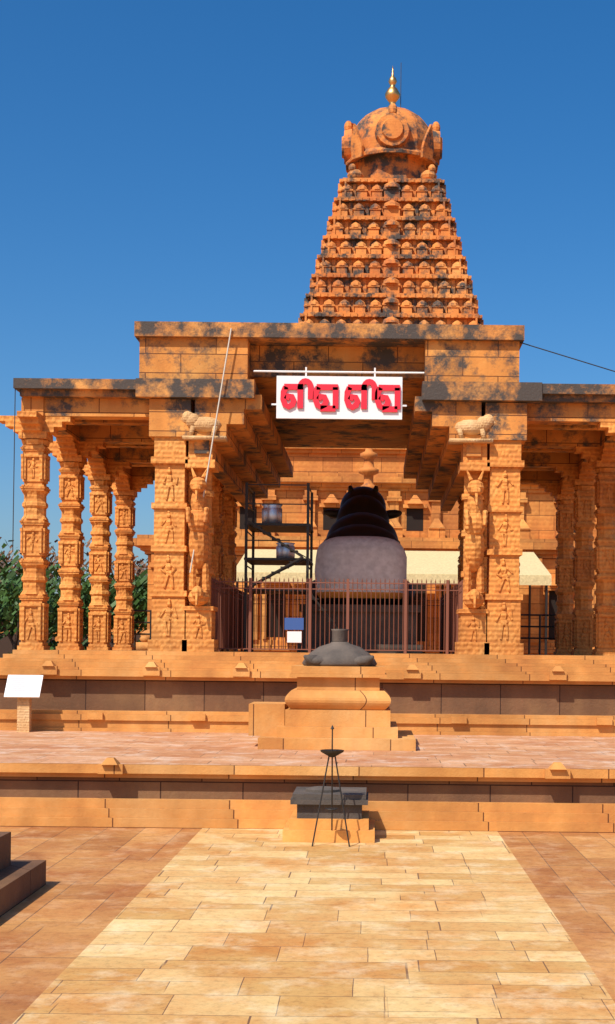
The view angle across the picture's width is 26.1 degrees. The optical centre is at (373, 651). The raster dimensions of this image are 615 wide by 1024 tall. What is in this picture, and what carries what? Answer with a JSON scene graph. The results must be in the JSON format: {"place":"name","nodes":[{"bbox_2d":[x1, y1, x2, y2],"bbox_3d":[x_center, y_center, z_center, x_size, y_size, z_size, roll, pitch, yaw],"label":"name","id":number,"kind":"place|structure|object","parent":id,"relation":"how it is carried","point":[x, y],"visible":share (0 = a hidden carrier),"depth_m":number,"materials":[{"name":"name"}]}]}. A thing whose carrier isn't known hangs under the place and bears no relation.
{"place":"outdoors","nodes":[
{"label":"outdoors","id":0,"kind":"place"},
{"bbox_2d":[0,832,45,916],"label":"stone step","id":1,"kind":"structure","parent":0,"point":[21,881],"depth_m":15.98,"materials":[{"name":"stone"}]},
{"bbox_2d":[0,633,140,657],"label":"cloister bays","id":2,"kind":"object","parent":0,"point":[5,645],"visible":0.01,"depth_m":149.90,"materials":[{"name":"orange stone"}]},
{"bbox_2d":[0,826,614,1023],"bbox_3d":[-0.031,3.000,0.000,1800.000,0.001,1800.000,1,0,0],"label":"ground","id":3,"kind":"structure","parent":0,"point":[98,879],"depth_m":16.71,"materials":[{"name":"orange stone"}]},
{"bbox_2d":[0,537,22,584],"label":"tree","id":4,"kind":"object","parent":3,"relation":"on","point":[6,559],"depth_m":103.91,"materials":[{"name":"green plant"}]},
{"bbox_2d":[0,540,54,636],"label":"tree","id":5,"kind":"object","parent":3,"relation":"on","point":[2,557],"visible":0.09,"depth_m":90.47,"materials":[{"name":"green plant"}]},
{"bbox_2d":[0,557,84,651],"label":"tree","id":6,"kind":"object","parent":3,"relation":"on","point":[9,603],"depth_m":84.97,"materials":[{"name":"green plant"}]},
{"bbox_2d":[0,533,91,646],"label":"tree","id":7,"kind":"object","parent":3,"relation":"on","point":[56,557],"depth_m":100.03,"materials":[{"name":"green plant"}]},
{"bbox_2d":[48,640,87,649],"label":"bush leaves","id":8,"kind":"object","parent":3,"relation":"on","point":[53,643],"visible":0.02,"depth_m":96.20,"materials":[{"name":"green plant"}]},
{"bbox_2d":[1,619,143,641],"bbox_3d":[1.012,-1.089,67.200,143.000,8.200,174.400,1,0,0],"label":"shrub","id":9,"kind":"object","parent":3,"relation":"on","point":[55,639],"depth_m":150.00,"materials":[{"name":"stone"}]},
{"bbox_2d":[46,563,146,644],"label":"tree","id":10,"kind":"object","parent":3,"relation":"on","point":[54,621],"depth_m":94.31,"materials":[{"name":"green plant"}]},
{"bbox_2d":[48,567,147,645],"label":"tree","id":11,"kind":"object","parent":3,"relation":"on","point":[140,596],"depth_m":87.37,"materials":[{"name":"green plant"}]},
{"bbox_2d":[85,556,147,649],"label":"tree","id":12,"kind":"object","parent":3,"relation":"on","point":[141,562],"depth_m":102.70,"materials":[{"name":"green plant"}]},
{"bbox_2d":[109,561,147,641],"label":"tree","id":13,"kind":"object","parent":3,"relation":"on","point":[136,579],"depth_m":91.04,"materials":[{"name":"green plant"}]},
{"bbox_2d":[135,562,147,576],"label":"tree","id":14,"kind":"object","parent":3,"relation":"on","point":[144,567],"depth_m":98.62,"materials":[{"name":"plant"}]},
{"bbox_2d":[138,603,146,624],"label":"tree","id":15,"kind":"object","parent":3,"relation":"on","point":[144,619],"depth_m":83.53,"materials":[{"name":"green plant"}]},
{"bbox_2d":[0,757,614,832],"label":"terrace ledges","id":16,"kind":"object","parent":3,"relation":"on","point":[277,814],"visible":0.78,"depth_m":22.28,"materials":[{"name":"stone"}]},
{"bbox_2d":[0,730,614,768],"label":"terrace paving","id":17,"kind":"structure","parent":16,"relation":"on","point":[206,748],"depth_m":25.45,"materials":[{"name":"orange stone"}]},
{"bbox_2d":[17,698,31,731],"bbox_3d":[-8.066,1.446,30.550,0.280,0.820,0.200,1,0,0],"label":"sign post","id":18,"kind":"object","parent":17,"relation":"on","point":[24,708],"visible":0.86,"depth_m":30.45,"materials":[{"name":"stone"}]},
{"bbox_2d":[4,675,43,697],"bbox_3d":[-8.059,0.804,30.484,0.810,0.514,0.377,1,0,0],"label":"information board","id":19,"kind":"object","parent":18,"relation":"attached to","point":[23,686],"visible":1,"depth_m":30.45,"materials":[{"name":"white"}]},
{"bbox_2d":[0,650,614,736],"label":"plinth ledges","id":20,"kind":"object","parent":17,"relation":"on","point":[276,666],"visible":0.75,"depth_m":31.08,"materials":[{"name":"orange stone"}]},
{"bbox_2d":[136,629,149,649],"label":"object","id":21,"kind":"object","parent":20,"relation":"on","point":[142,644],"visible":0.21,"depth_m":46.27,"materials":[{"name":"stone"}]},
{"bbox_2d":[244,482,351,652],"bbox_3d":[-1.893,-2.163,35.138,2.968,4.415,2.624,1,0,0],"label":"scaffold","id":22,"kind":"object","parent":20,"relation":"on","point":[267,529],"visible":0.8,"depth_m":34.37,"materials":[{"name":"grey metal"}]},
{"bbox_2d":[262,504,294,557],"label":"steel vessels","id":23,"kind":"object","parent":22,"relation":"on","point":[271,513],"visible":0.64,"depth_m":34.94,"materials":[{"name":"silver metal"}]},
{"bbox_2d":[0,411,614,655],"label":"mandapa pillars","id":24,"kind":"structure","parent":20,"relation":"on","point":[581,628],"depth_m":36.60,"materials":[{"name":"orange stone"}]},
{"bbox_2d":[189,328,231,572],"bbox_3d":[-3.928,-4.816,31.796,1.004,5.856,0.070,1,0,11],"label":"leaning pole","id":25,"kind":"object","parent":24,"relation":"attached to","point":[214,428],"visible":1,"depth_m":31.75,"materials":[{"name":"grey metal"}]},
{"bbox_2d":[13,378,614,430],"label":"wing roofs","id":26,"kind":"structure","parent":24,"relation":"on","point":[126,389],"depth_m":31.88,"materials":[{"name":"stone"}]},
{"bbox_2d":[21,397,614,484],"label":"mandapa beams","id":27,"kind":"structure","parent":24,"relation":"on","point":[556,435],"depth_m":36.15,"materials":[{"name":"orange stone"}]},
{"bbox_2d":[134,321,541,411],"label":"cornice","id":28,"kind":"structure","parent":24,"relation":"on","point":[333,334],"depth_m":31.85,"materials":[{"name":"orange stone"}]},
{"bbox_2d":[12,342,614,551],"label":"power cable","id":29,"kind":"object","parent":28,"relation":"attached to","point":[15,401],"visible":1,"depth_m":31.95,"materials":[{"name":"grey metal"}]},
{"bbox_2d":[253,367,423,406],"bbox_3d":[-0.858,-6.424,32.155,4.150,0.930,0.050,1,0,0],"label":"sign mounting rod","id":30,"kind":"object","parent":28,"relation":"attached to","point":[375,372],"visible":1,"depth_m":32.14,"materials":[{"name":"white metal"}]},
{"bbox_2d":[276,376,401,419],"bbox_3d":[-0.841,-6.154,32.155,3.050,1.030,0.070,1,0,0],"label":"name board","id":31,"kind":"object","parent":28,"relation":"hanging from","point":[310,410],"visible":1,"depth_m":32.12,"materials":[{"name":"white"}]},
{"bbox_2d":[280,378,399,411],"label":"name board letters","id":32,"kind":"object","parent":31,"relation":"attached to","point":[378,397],"visible":1,"depth_m":32.07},
{"bbox_2d":[181,411,495,444],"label":"lion brackets","id":33,"kind":"object","parent":24,"relation":"attached to","point":[193,422],"visible":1,"depth_m":31.97,"materials":[{"name":"stone"}]},
{"bbox_2d":[148,437,523,654],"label":"mandapa piers","id":34,"kind":"structure","parent":20,"relation":"on","point":[179,623],"depth_m":32.10,"materials":[{"name":"orange stone"}]},
{"bbox_2d":[149,395,526,510],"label":"corbel brackets","id":35,"kind":"object","parent":34,"relation":"on","point":[252,450],"visible":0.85,"depth_m":33.73,"materials":[{"name":"orange stone"}]},
{"bbox_2d":[139,337,519,448],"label":"clerestory blocks","id":36,"kind":"structure","parent":35,"relation":"on","point":[459,361],"depth_m":32.65,"materials":[{"name":"orange stone"}]},
{"bbox_2d":[211,577,462,653],"bbox_3d":[-0.941,-0.905,38.775,6.410,1.890,11.120,1,0,0],"label":"iron grille","id":37,"kind":"object","parent":20,"relation":"on","point":[227,600],"visible":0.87,"depth_m":33.25,"materials":[{"name":"brown metal"}]},
{"bbox_2d":[284,618,303,629],"bbox_3d":[-2.003,-0.691,33.205,0.480,0.300,0.030,1,0,0],"label":"blue notice","id":38,"kind":"object","parent":37,"relation":"attached to","point":[294,624],"visible":1,"depth_m":33.19,"materials":[{"name":"blue"}]},
{"bbox_2d":[287,631,301,642],"bbox_3d":[-1.996,-0.361,33.205,0.360,0.280,0.030,1,0,0],"label":"white notice","id":39,"kind":"object","parent":37,"relation":"attached to","point":[294,636],"visible":1,"depth_m":33.19,"materials":[{"name":"white"}]},
{"bbox_2d":[134,610,555,654],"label":"pipe railings","id":40,"kind":"object","parent":20,"relation":"on","point":[539,627],"visible":0.08,"depth_m":44.58,"materials":[{"name":"grey metal"}]},
{"bbox_2d":[297,604,422,653],"bbox_3d":[-0.393,-0.629,40.400,3.500,1.350,7.000,1,0,0],"label":"nandi pedestal","id":41,"kind":"object","parent":20,"relation":"on","point":[379,628],"visible":0.62,"depth_m":37.05,"materials":[{"name":"stone"}]},
{"bbox_2d":[312,485,414,604],"bbox_3d":[-0.365,-3.295,40.500,3.161,4.022,6.400,1,0,0],"label":"bull statue","id":42,"kind":"object","parent":41,"relation":"on","point":[362,511],"visible":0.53,"depth_m":39.93,"materials":[{"name":"black stone"}]},
{"bbox_2d":[315,536,406,598],"bbox_3d":[-0.379,-2.409,38.295,2.669,1.810,2.046,1,0,0],"label":"cloth cover","id":43,"kind":"object","parent":42,"relation":"attached to","point":[360,558],"visible":0.91,"depth_m":37.36,"materials":[{"name":"grey fabric"}]},
{"bbox_2d":[236,582,547,654],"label":"canopy posts","id":44,"kind":"object","parent":20,"relation":"on","point":[529,609],"visible":0.22,"depth_m":68.25,"materials":[{"name":"grey metal"}]},
{"bbox_2d":[236,549,551,584],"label":"shade canopy","id":45,"kind":"object","parent":44,"relation":"on","point":[432,566],"visible":0.39,"depth_m":62.77,"materials":[{"name":"cream canvas fabric"}]},
{"bbox_2d":[248,665,415,750],"bbox_3d":[-0.844,1.115,27.450,3.335,1.628,3.090,1,0,0],"label":"statue pedestal","id":46,"kind":"object","parent":17,"relation":"on","point":[350,704],"visible":0.99,"depth_m":26.40,"materials":[{"name":"stone"}]},
{"bbox_2d":[302,629,376,666],"bbox_3d":[-0.710,-0.009,27.450,1.560,0.907,1.560,1,0,0],"label":"balipeetham lotus cap","id":47,"kind":"object","parent":46,"relation":"on","point":[339,650],"visible":0.99,"depth_m":26.88,"materials":[{"name":"grey stone"}]},
{"bbox_2d":[0,776,614,802],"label":"terrace wall","id":48,"kind":"structure","parent":16,"relation":"on","point":[284,789],"depth_m":22.50,"materials":[{"name":"stone"}]},
{"bbox_2d":[13,828,614,1023],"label":"path paving","id":49,"kind":"structure","parent":3,"relation":"on","point":[233,926],"depth_m":13.52,"materials":[{"name":"beige stone"}]},
{"bbox_2d":[282,810,374,842],"bbox_3d":[-0.710,2.817,21.430,1.440,0.348,1.440,1,0,0],"label":"altar base","id":50,"kind":"object","parent":49,"relation":"on","point":[296,829],"visible":0.89,"depth_m":20.75,"materials":[{"name":"orange stone"}]},
{"bbox_2d":[290,786,367,818],"bbox_3d":[-0.705,2.407,21.430,1.220,0.468,1.220,1,0,0],"label":"stone altar","id":51,"kind":"object","parent":50,"relation":"on","point":[306,800],"visible":0.9,"depth_m":20.92,"materials":[{"name":"grey stone"}]},
{"bbox_2d":[312,725,349,846],"bbox_3d":[-0.652,2.064,20.528,0.594,1.862,0.526,1,0,0],"label":"lamp stand","id":52,"kind":"object","parent":49,"relation":"on","point":[331,753],"visible":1,"depth_m":20.38,"materials":[{"name":"grey metal"}]},
{"bbox_2d":[133,447,596,654],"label":"temple wall","id":53,"kind":"structure","parent":3,"relation":"on","point":[330,475],"depth_m":70.80,"materials":[{"name":"stone"}]},
{"bbox_2d":[240,507,574,652],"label":"temple openings","id":54,"kind":"object","parent":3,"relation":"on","point":[414,519],"visible":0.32,"depth_m":69.99,"materials":[{"name":"black"}]},
{"bbox_2d":[0,678,614,715],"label":"plinth wall","id":55,"kind":"structure","parent":0,"point":[406,698],"depth_m":31.30,"materials":[{"name":"brown stone"}]},
{"bbox_2d":[0,0,614,593],"label":"sky","id":56,"kind":"structure","parent":0,"point":[161,160],"materials":[{"name":"blue"}]},
{"bbox_2d":[298,178,483,324],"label":"temple tower","id":57,"kind":"structure","parent":0,"point":[391,250],"depth_m":114.77,"materials":[{"name":"orange stone"}]},
{"bbox_2d":[342,103,442,178],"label":"dome","id":58,"kind":"structure","parent":57,"relation":"on","point":[392,140],"depth_m":117.95,"materials":[{"name":"orange stone"}]},
{"bbox_2d":[385,67,399,106],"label":"finial","id":59,"kind":"object","parent":58,"relation":"on","point":[392,94],"visible":0.82,"depth_m":120.67,"materials":[{"name":"gold metal"}]}
]}

